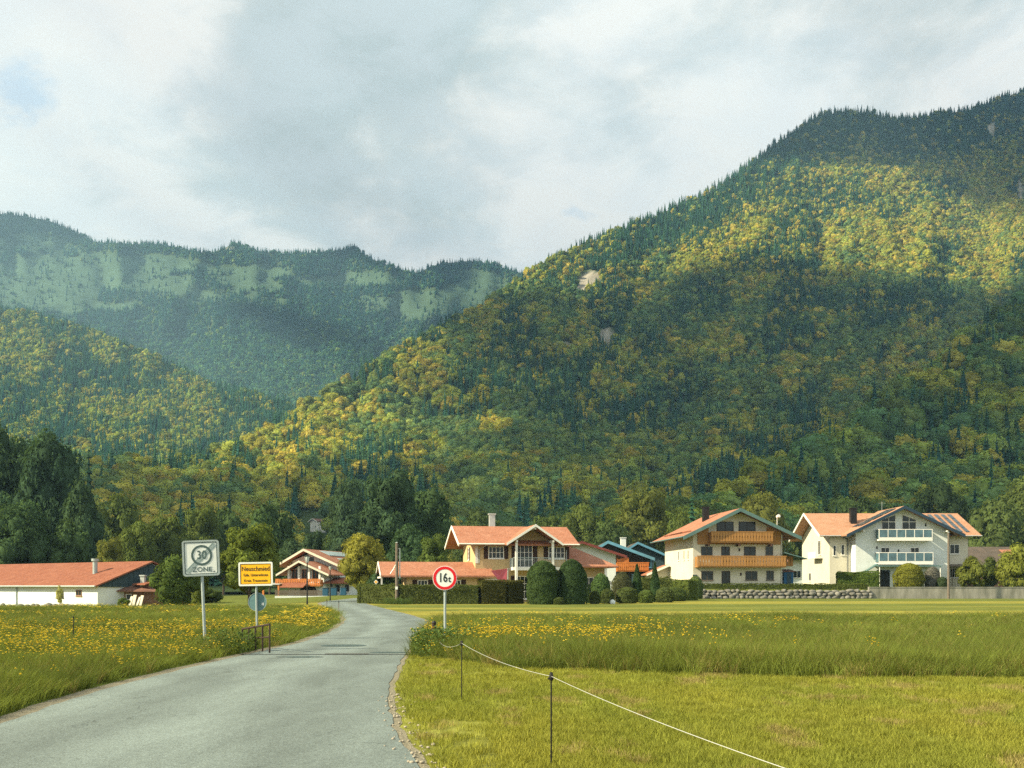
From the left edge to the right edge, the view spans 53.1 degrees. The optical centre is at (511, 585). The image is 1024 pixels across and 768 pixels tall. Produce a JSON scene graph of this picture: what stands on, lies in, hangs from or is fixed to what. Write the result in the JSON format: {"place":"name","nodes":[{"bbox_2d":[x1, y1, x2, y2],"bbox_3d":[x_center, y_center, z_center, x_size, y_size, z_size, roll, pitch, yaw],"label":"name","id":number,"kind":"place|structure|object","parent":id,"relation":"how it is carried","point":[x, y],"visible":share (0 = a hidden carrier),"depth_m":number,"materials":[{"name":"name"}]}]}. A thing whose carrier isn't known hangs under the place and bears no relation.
{"place":"outdoors","nodes":[
{"label":"outdoors","id":0,"kind":"place"},
{"bbox_2d":[1,311,279,452],"bbox_3d":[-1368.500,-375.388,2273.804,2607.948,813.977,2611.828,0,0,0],"label":"wooded hill","id":1,"kind":"structure","parent":0,"point":[106,382],"depth_m":2029.79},
{"bbox_2d":[0,304,297,467],"bbox_3d":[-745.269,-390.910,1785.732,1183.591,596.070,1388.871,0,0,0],"label":"hillside forest","id":2,"kind":"object","parent":1,"relation":"on","point":[173,403],"visible":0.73,"depth_m":1855.83,"materials":[{"name":"green plant"}]},
{"bbox_2d":[0,598,426,767],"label":"road","id":3,"kind":"structure","parent":0,"point":[265,711],"depth_m":12.41,"materials":[{"name":"asphalt"}]},
{"bbox_2d":[0,214,521,388],"bbox_3d":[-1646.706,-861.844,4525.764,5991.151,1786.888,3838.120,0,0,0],"label":"mountain","id":4,"kind":"structure","parent":0,"point":[102,272],"depth_m":4133.40,"materials":[{"name":"plant"}]},
{"bbox_2d":[0,211,522,407],"bbox_3d":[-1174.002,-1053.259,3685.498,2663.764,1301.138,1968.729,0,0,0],"label":"forest","id":5,"kind":"object","parent":4,"relation":"on","point":[344,360],"visible":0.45,"depth_m":3812.78,"materials":[{"name":"green plant"}]},
{"bbox_2d":[0,589,1023,767],"bbox_3d":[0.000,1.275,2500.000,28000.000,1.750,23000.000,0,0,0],"label":"ground","id":6,"kind":"structure","parent":0,"point":[915,606],"depth_m":67.95,"materials":[{"name":"plant"}]},
{"bbox_2d":[0,421,32,496],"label":"broadleaf tree","id":7,"kind":"object","parent":6,"relation":"on","point":[11,450],"visible":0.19,"depth_m":186.13,"materials":[{"name":"green plant"}]},
{"bbox_2d":[0,499,51,563],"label":"broadleaf tree","id":8,"kind":"object","parent":6,"relation":"on","point":[23,536],"visible":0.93,"depth_m":147.35,"materials":[{"name":"green plant"}]},
{"bbox_2d":[10,428,85,545],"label":"broadleaf tree","id":9,"kind":"object","parent":6,"relation":"on","point":[50,468],"visible":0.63,"depth_m":174.25,"materials":[{"name":"green plant"}]},
{"bbox_2d":[44,519,92,562],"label":"broadleaf tree","id":10,"kind":"object","parent":6,"relation":"on","point":[68,542],"visible":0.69,"depth_m":150.29,"materials":[{"name":"green plant"}]},
{"bbox_2d":[61,476,106,562],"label":"broadleaf tree","id":11,"kind":"object","parent":6,"relation":"on","point":[80,507],"visible":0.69,"depth_m":169.69,"materials":[{"name":"green plant"}]},
{"bbox_2d":[0,559,191,605],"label":"long barn","id":12,"kind":"structure","parent":6,"relation":"on","point":[96,581],"depth_m":105.53,"materials":[{"name":"red tile"}]},
{"bbox_2d":[91,537,125,561],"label":"broadleaf tree","id":13,"kind":"object","parent":6,"relation":"on","point":[110,551],"visible":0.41,"depth_m":149.13,"materials":[{"name":"green plant"}]},
{"bbox_2d":[96,491,141,542],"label":"broadleaf tree","id":14,"kind":"object","parent":6,"relation":"on","point":[123,512],"visible":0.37,"depth_m":228.78,"materials":[{"name":"green plant"}]},
{"bbox_2d":[116,575,154,605],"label":"wooden shed","id":15,"kind":"structure","parent":6,"relation":"on","point":[137,590],"depth_m":102.55,"materials":[{"name":"brown wood"}]},
{"bbox_2d":[118,520,157,562],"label":"broadleaf tree","id":16,"kind":"object","parent":6,"relation":"on","point":[137,542],"visible":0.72,"depth_m":168.66,"materials":[{"name":"green plant"}]},
{"bbox_2d":[146,512,191,563],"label":"broadleaf tree","id":17,"kind":"object","parent":6,"relation":"on","point":[170,537],"visible":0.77,"depth_m":188.01,"materials":[{"name":"green plant"}]},
{"bbox_2d":[147,554,200,605],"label":"garden bush","id":18,"kind":"object","parent":6,"relation":"on","point":[170,582],"visible":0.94,"depth_m":90.86,"materials":[{"name":"green plant"}]},
{"bbox_2d":[0,601,352,715],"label":"meadow grass","id":19,"kind":"structure","parent":6,"relation":"on","point":[45,652],"depth_m":24.46,"materials":[{"name":"green plant"}]},
{"bbox_2d":[180,559,208,604],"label":"garden bush","id":20,"kind":"object","parent":6,"relation":"on","point":[196,597],"visible":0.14,"depth_m":97.03,"materials":[{"name":"green plant"}]},
{"bbox_2d":[182,540,219,641],"bbox_3d":[-7.430,0.358,24.625,0.860,2.886,0.106,-2,0,-8],"label":"zone end sign","id":21,"kind":"object","parent":6,"relation":"on","point":[201,558],"visible":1,"depth_m":24.59,"materials":[{"name":"metal"}]},
{"bbox_2d":[184,503,225,578],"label":"broadleaf tree","id":22,"kind":"object","parent":6,"relation":"on","point":[203,524],"visible":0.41,"depth_m":198.19,"materials":[{"name":"green plant"}]},
{"bbox_2d":[205,588,223,602],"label":"garden bush","id":23,"kind":"object","parent":6,"relation":"on","point":[215,596],"visible":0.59,"depth_m":119.62,"materials":[{"name":"green plant"}]},
{"bbox_2d":[0,598,430,767],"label":"road shoulder","id":24,"kind":"object","parent":6,"relation":"on","point":[42,705],"visible":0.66,"depth_m":15.12},
{"bbox_2d":[378,694,445,767],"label":"gravel","id":25,"kind":"structure","parent":24,"relation":"on","point":[412,752],"depth_m":10.68,"materials":[{"name":"gravel"}]},
{"bbox_2d":[210,506,246,594],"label":"broadleaf tree","id":26,"kind":"object","parent":6,"relation":"on","point":[227,520],"visible":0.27,"depth_m":227.51,"materials":[{"name":"green plant"}]},
{"bbox_2d":[219,522,282,598],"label":"broadleaf tree","id":27,"kind":"object","parent":6,"relation":"on","point":[256,544],"visible":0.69,"depth_m":98.55,"materials":[{"name":"green plant"}]},
{"bbox_2d":[238,562,272,624],"bbox_3d":[-7.493,0.558,30.027,1.000,2.485,0.090,-1,0,0],"label":"town sign","id":28,"kind":"object","parent":6,"relation":"on","point":[255,574],"visible":1,"depth_m":29.99,"materials":[{"name":"metal"}]},
{"bbox_2d":[248,593,266,610],"bbox_3d":[-7.480,0.487,30.082,0.544,0.544,0.020,0,0,0],"label":"round sign","id":29,"kind":"object","parent":28,"relation":"attached to","point":[262,601],"visible":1,"depth_m":30.08,"materials":[{"name":"metal"}]},
{"bbox_2d":[241,623,270,652],"bbox_3d":[-6.261,1.348,25.000,0.050,0.905,1.966,0,0,-34],"label":"bridge railing","id":30,"kind":"object","parent":6,"relation":"on","point":[255,627],"visible":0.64,"depth_m":24.58,"materials":[{"name":"metal"}]},
{"bbox_2d":[247,501,297,594],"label":"broadleaf tree","id":31,"kind":"object","parent":6,"relation":"on","point":[267,514],"visible":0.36,"depth_m":183.57,"materials":[{"name":"green plant"}]},
{"bbox_2d":[275,538,308,582],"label":"broadleaf tree","id":32,"kind":"object","parent":6,"relation":"on","point":[291,547],"visible":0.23,"depth_m":158.36,"materials":[{"name":"green plant"}]},
{"bbox_2d":[275,590,321,597],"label":"plank fence","id":33,"kind":"object","parent":6,"relation":"on","point":[297,592],"visible":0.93,"depth_m":136.05,"materials":[{"name":"grey wood"}]},
{"bbox_2d":[262,549,356,595],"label":"timbered chalet","id":34,"kind":"object","parent":6,"relation":"on","point":[295,566],"visible":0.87,"depth_m":142.61,"materials":[{"name":"paint"}]},
{"bbox_2d":[302,530,324,549],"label":"broadleaf tree","id":35,"kind":"object","parent":6,"relation":"on","point":[314,542],"visible":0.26,"depth_m":176.76,"materials":[{"name":"green plant"}]},
{"bbox_2d":[197,597,477,658],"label":"weeds","id":36,"kind":"object","parent":6,"relation":"on","point":[427,631],"visible":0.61,"depth_m":23.86,"materials":[{"name":"green plant"}]},
{"bbox_2d":[327,477,366,546],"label":"broadleaf tree","id":37,"kind":"object","parent":6,"relation":"on","point":[347,499],"visible":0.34,"depth_m":212.33,"materials":[{"name":"green plant"}]},
{"bbox_2d":[323,514,376,551],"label":"broadleaf tree","id":38,"kind":"object","parent":6,"relation":"on","point":[345,530],"visible":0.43,"depth_m":163.28,"materials":[{"name":"green plant"}]},
{"bbox_2d":[337,533,389,589],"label":"broadleaf tree","id":39,"kind":"object","parent":6,"relation":"on","point":[364,554],"visible":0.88,"depth_m":110.47,"materials":[{"name":"yellow plant"}]},
{"bbox_2d":[366,570,392,584],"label":"garden bush","id":40,"kind":"object","parent":6,"relation":"on","point":[373,578],"visible":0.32,"depth_m":99.37,"materials":[{"name":"green plant"}]},
{"bbox_2d":[353,468,425,556],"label":"broadleaf tree","id":41,"kind":"object","parent":6,"relation":"on","point":[389,511],"visible":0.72,"depth_m":169.07,"materials":[{"name":"green plant"}]},
{"bbox_2d":[390,542,399,603],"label":"utility pole","id":42,"kind":"object","parent":6,"relation":"on","point":[396,570],"visible":0.98,"depth_m":87.41,"materials":[{"name":"brown wood"}]},
{"bbox_2d":[385,523,429,580],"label":"broadleaf tree","id":43,"kind":"object","parent":6,"relation":"on","point":[408,538],"visible":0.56,"depth_m":147.57,"materials":[{"name":"green plant"}]},
{"bbox_2d":[357,583,478,603],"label":"clipped hedge","id":44,"kind":"object","parent":6,"relation":"on","point":[368,593],"visible":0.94,"depth_m":87.37,"materials":[{"name":"green plant"}]},
{"bbox_2d":[415,532,449,561],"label":"broadleaf tree","id":45,"kind":"object","parent":6,"relation":"on","point":[434,550],"visible":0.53,"depth_m":129.00,"materials":[{"name":"green plant"}]},
{"bbox_2d":[413,483,454,561],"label":"broadleaf tree","id":46,"kind":"object","parent":6,"relation":"on","point":[433,511],"visible":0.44,"depth_m":177.63,"materials":[{"name":"green plant"}]},
{"bbox_2d":[433,566,456,628],"bbox_3d":[-1.640,0.661,25.041,0.596,2.277,0.118,0,0,0],"label":"weight limit sign","id":47,"kind":"object","parent":6,"relation":"on","point":[444,578],"visible":1,"depth_m":24.99,"materials":[{"name":"metal"}]},
{"bbox_2d":[459,641,462,699],"bbox_3d":[-0.693,1.228,14.000,0.050,0.945,0.040,0,0,0],"label":"fence post","id":48,"kind":"object","parent":6,"relation":"on","point":[461,644],"visible":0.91,"depth_m":13.99,"materials":[{"name":"black metal"}]},
{"bbox_2d":[446,645,783,767],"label":"fence rope","id":49,"kind":"object","parent":48,"relation":"attached to","point":[649,718],"visible":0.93,"depth_m":6.11,"materials":[{"name":"grey"}]},
{"bbox_2d":[452,505,501,561],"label":"broadleaf tree","id":50,"kind":"object","parent":6,"relation":"on","point":[478,517],"visible":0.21,"depth_m":237.60,"materials":[{"name":"green plant"}]},
{"bbox_2d":[376,513,617,601],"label":"beige house","id":51,"kind":"structure","parent":6,"relation":"on","point":[518,552],"depth_m":97.65,"materials":[{"name":"ceramic"}]},
{"bbox_2d":[484,546,507,558],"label":"window","id":52,"kind":"structure","parent":51,"relation":"in","point":[490,552],"depth_m":97.35,"materials":[{"name":"white paint"}]},
{"bbox_2d":[512,546,536,566],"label":"balcony door","id":53,"kind":"structure","parent":51,"relation":"in","point":[523,551],"depth_m":97.90,"materials":[{"name":"white paint"}]},
{"bbox_2d":[544,547,568,559],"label":"window","id":54,"kind":"structure","parent":51,"relation":"in","point":[559,552],"depth_m":98.50,"materials":[{"name":"white paint"}]},
{"bbox_2d":[477,579,524,603],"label":"clipped hedge","id":55,"kind":"object","parent":6,"relation":"on","point":[500,591],"visible":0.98,"depth_m":87.79,"materials":[{"name":"green plant"}]},
{"bbox_2d":[526,560,560,604],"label":"clipped conifer","id":56,"kind":"object","parent":6,"relation":"on","point":[542,584],"visible":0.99,"depth_m":85.48,"materials":[{"name":"green plant"}]},
{"bbox_2d":[548,672,553,765],"bbox_3d":[0.336,1.228,8.900,0.050,0.945,0.040,0,0,0],"label":"fence post","id":57,"kind":"object","parent":6,"relation":"on","point":[551,678],"visible":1,"depth_m":8.89,"materials":[{"name":"black metal"}]},
{"bbox_2d":[557,559,587,603],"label":"clipped conifer","id":58,"kind":"object","parent":6,"relation":"on","point":[572,585],"visible":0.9,"depth_m":86.01,"materials":[{"name":"green plant"}]},
{"bbox_2d":[559,502,599,542],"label":"broadleaf tree","id":59,"kind":"object","parent":6,"relation":"on","point":[581,519],"visible":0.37,"depth_m":227.35,"materials":[{"name":"green plant"}]},
{"bbox_2d":[568,541,626,587],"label":"white gable house","id":60,"kind":"structure","parent":6,"relation":"on","point":[608,555],"depth_m":119.00,"materials":[{"name":"paint"}]},
{"bbox_2d":[590,573,610,602],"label":"garden bush","id":61,"kind":"object","parent":6,"relation":"on","point":[600,582],"visible":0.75,"depth_m":92.43,"materials":[{"name":"green plant"}]},
{"bbox_2d":[590,519,632,546],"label":"broadleaf tree","id":62,"kind":"object","parent":6,"relation":"on","point":[612,532],"visible":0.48,"depth_m":222.61,"materials":[{"name":"green plant"}]},
{"bbox_2d":[611,571,632,601],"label":"garden bush","id":63,"kind":"object","parent":6,"relation":"on","point":[622,579],"visible":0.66,"depth_m":96.42,"materials":[{"name":"green plant"}]},
{"bbox_2d":[598,541,654,586],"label":"dark timber house","id":64,"kind":"structure","parent":6,"relation":"on","point":[627,565],"depth_m":142.90,"materials":[{"name":"orange"}]},
{"bbox_2d":[616,587,638,603],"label":"garden bush","id":65,"kind":"object","parent":6,"relation":"on","point":[627,595],"visible":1,"depth_m":90.31,"materials":[{"name":"green plant"}]},
{"bbox_2d":[632,564,642,593],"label":"clipped conifer","id":66,"kind":"object","parent":6,"relation":"on","point":[637,582],"visible":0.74,"depth_m":97.71,"materials":[{"name":"green plant"}]},
{"bbox_2d":[612,486,671,559],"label":"broadleaf tree","id":67,"kind":"object","parent":6,"relation":"on","point":[644,519],"visible":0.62,"depth_m":230.81,"materials":[{"name":"green plant"}]},
{"bbox_2d":[620,537,664,569],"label":"blue gable house","id":68,"kind":"structure","parent":6,"relation":"on","point":[658,556],"depth_m":159.00,"materials":[{"name":"metal"}]},
{"bbox_2d":[638,589,654,602],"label":"garden bush","id":69,"kind":"object","parent":6,"relation":"on","point":[646,596],"visible":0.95,"depth_m":92.49,"materials":[{"name":"green plant"}]},
{"bbox_2d":[649,562,659,601],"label":"clipped conifer","id":70,"kind":"object","parent":6,"relation":"on","point":[654,585],"visible":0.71,"depth_m":97.71,"materials":[{"name":"green plant"}]},
{"bbox_2d":[640,564,670,578],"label":"orange roof annex","id":71,"kind":"object","parent":6,"relation":"on","point":[662,570],"visible":0.25,"depth_m":137.00,"materials":[{"name":"paint"}]},
{"bbox_2d":[641,576,672,589],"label":"clipped hedge","id":72,"kind":"object","parent":6,"relation":"on","point":[646,582],"visible":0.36,"depth_m":107.41,"materials":[{"name":"green plant"}]},
{"bbox_2d":[655,587,674,602],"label":"garden bush","id":73,"kind":"object","parent":6,"relation":"on","point":[664,594],"visible":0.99,"depth_m":95.39,"materials":[{"name":"green plant"}]},
{"bbox_2d":[664,509,689,543],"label":"broadleaf tree","id":74,"kind":"object","parent":6,"relation":"on","point":[680,520],"visible":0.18,"depth_m":219.32,"materials":[{"name":"green plant"}]},
{"bbox_2d":[672,579,698,599],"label":"clipped hedge","id":75,"kind":"object","parent":6,"relation":"on","point":[689,587],"visible":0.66,"depth_m":110.02,"materials":[{"name":"green plant"}]},
{"bbox_2d":[393,653,1023,767],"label":"mown grass","id":76,"kind":"structure","parent":6,"relation":"on","point":[786,752],"depth_m":11.93,"materials":[{"name":"green plant"}]},
{"bbox_2d":[400,607,1023,678],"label":"meadow grass","id":77,"kind":"structure","parent":6,"relation":"on","point":[797,643],"depth_m":21.20,"materials":[{"name":"green plant"}]},
{"bbox_2d":[650,507,806,584],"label":"balcony chalet","id":78,"kind":"object","parent":6,"relation":"on","point":[740,545],"visible":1,"depth_m":125.42,"materials":[{"name":"paint"}]},
{"bbox_2d":[703,583,868,589],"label":"clipped hedge","id":79,"kind":"object","parent":6,"relation":"on","point":[820,586],"visible":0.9,"depth_m":124.38,"materials":[{"name":"green plant"}]},
{"bbox_2d":[702,589,872,598],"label":"boulder wall","id":80,"kind":"structure","parent":6,"relation":"on","point":[793,594],"depth_m":123.70,"materials":[{"name":"stone"}]},
{"bbox_2d":[782,559,801,584],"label":"background house","id":81,"kind":"structure","parent":6,"relation":"on","point":[796,567],"depth_m":166.00,"materials":[{"name":"paint"}]},
{"bbox_2d":[789,504,820,556],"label":"broadleaf tree","id":82,"kind":"object","parent":6,"relation":"on","point":[797,546],"visible":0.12,"depth_m":233.06,"materials":[{"name":"green plant"}]},
{"bbox_2d":[835,570,879,586],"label":"clipped hedge","id":83,"kind":"object","parent":6,"relation":"on","point":[870,579],"visible":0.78,"depth_m":126.55,"materials":[{"name":"green plant"}]},
{"bbox_2d":[841,496,878,512],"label":"broadleaf tree","id":84,"kind":"object","parent":6,"relation":"on","point":[863,505],"visible":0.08,"depth_m":248.08,"materials":[{"name":"green plant"}]},
{"bbox_2d":[789,506,981,586],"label":"white chalet","id":85,"kind":"object","parent":6,"relation":"on","point":[886,543],"visible":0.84,"depth_m":135.08,"materials":[{"name":"paint"}]},
{"bbox_2d":[881,514,895,528],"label":"window","id":86,"kind":"structure","parent":85,"relation":"in","point":[889,522],"depth_m":134.96,"materials":[{"name":"glass"}]},
{"bbox_2d":[892,563,925,586],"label":"garden bush","id":87,"kind":"object","parent":6,"relation":"on","point":[909,575],"visible":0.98,"depth_m":126.76,"materials":[{"name":"green plant"}]},
{"bbox_2d":[924,566,939,586],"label":"garden bush","id":88,"kind":"object","parent":6,"relation":"on","point":[932,574],"visible":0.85,"depth_m":128.37,"materials":[{"name":"grey plant"}]},
{"bbox_2d":[912,479,970,538],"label":"broadleaf tree","id":89,"kind":"object","parent":6,"relation":"on","point":[942,497],"visible":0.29,"depth_m":241.71,"materials":[{"name":"green plant"}]},
{"bbox_2d":[868,587,1023,598],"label":"concrete wall","id":90,"kind":"structure","parent":6,"relation":"on","point":[941,592],"depth_m":123.88,"materials":[{"name":"concrete"}]},
{"bbox_2d":[947,532,949,598],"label":"utility pole","id":91,"kind":"object","parent":6,"relation":"on","point":[948,566],"visible":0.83,"depth_m":121.40,"materials":[{"name":"brown wood"}]},
{"bbox_2d":[955,555,986,586],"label":"garden bush","id":92,"kind":"object","parent":6,"relation":"on","point":[971,570],"visible":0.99,"depth_m":129.96,"materials":[{"name":"green plant"}]},
{"bbox_2d":[968,547,1010,577],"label":"farmhouse","id":93,"kind":"object","parent":6,"relation":"on","point":[982,554],"visible":0.05,"depth_m":162.81,"materials":[{"name":"tile"}]},
{"bbox_2d":[982,556,998,586],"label":"garden bush","id":94,"kind":"object","parent":6,"relation":"on","point":[989,579],"visible":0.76,"depth_m":133.17,"materials":[{"name":"green plant"}]},
{"bbox_2d":[967,495,1023,546],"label":"broadleaf tree","id":95,"kind":"object","parent":6,"relation":"on","point":[998,523],"visible":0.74,"depth_m":217.32,"materials":[{"name":"green plant"}]},
{"bbox_2d":[994,542,1023,586],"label":"garden bush","id":96,"kind":"object","parent":6,"relation":"on","point":[1009,571],"visible":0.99,"depth_m":128.25,"materials":[{"name":"green plant"}]},
{"bbox_2d":[997,475,1023,546],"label":"broadleaf tree","id":97,"kind":"object","parent":6,"relation":"on","point":[1015,493],"visible":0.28,"depth_m":229.07,"materials":[{"name":"green plant"}]},
{"bbox_2d":[0,0,1023,272],"label":"sky","id":98,"kind":"structure","parent":0,"point":[411,134],"materials":[{"name":"white"}]},
{"bbox_2d":[208,96,1023,591],"bbox_3d":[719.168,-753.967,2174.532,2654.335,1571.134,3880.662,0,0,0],"label":"steep mountain","id":99,"kind":"structure","parent":0,"point":[306,516],"depth_m":1710.77,"materials":[{"name":"plant"}]},
{"bbox_2d":[532,511,561,526],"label":"broadleaf tree","id":100,"kind":"object","parent":99,"relation":"on","point":[552,520],"visible":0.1,"depth_m":238.83,"materials":[{"name":"green plant"}]},
{"bbox_2d":[76,87,1023,535],"bbox_3d":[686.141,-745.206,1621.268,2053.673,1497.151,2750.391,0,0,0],"label":"mountain forest","id":101,"kind":"object","parent":99,"relation":"on","point":[856,421],"visible":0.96,"depth_m":1237.49,"materials":[{"name":"green plant"}]},
{"bbox_3d":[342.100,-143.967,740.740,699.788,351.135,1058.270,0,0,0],"label":"near spur","id":102,"kind":"structure","parent":0,"visible":0},
{"bbox_2d":[666,497,720,514],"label":"broadleaf tree","id":103,"kind":"object","parent":102,"relation":"on","point":[713,509],"visible":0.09,"depth_m":306.98,"materials":[{"name":"green plant"}]},
{"bbox_2d":[740,491,790,552],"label":"broadleaf tree","id":104,"kind":"object","parent":102,"relation":"on","point":[765,507],"visible":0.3,"depth_m":221.84,"materials":[{"name":"green plant"}]},
{"bbox_2d":[779,509,801,552],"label":"broadleaf tree","id":105,"kind":"object","parent":102,"relation":"on","point":[792,523],"visible":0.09,"depth_m":279.05,"materials":[{"name":"green plant"}]},
{"bbox_2d":[787,492,823,512],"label":"broadleaf tree","id":106,"kind":"object","parent":102,"relation":"on","point":[808,497],"visible":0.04,"depth_m":338.43,"materials":[{"name":"green plant"}]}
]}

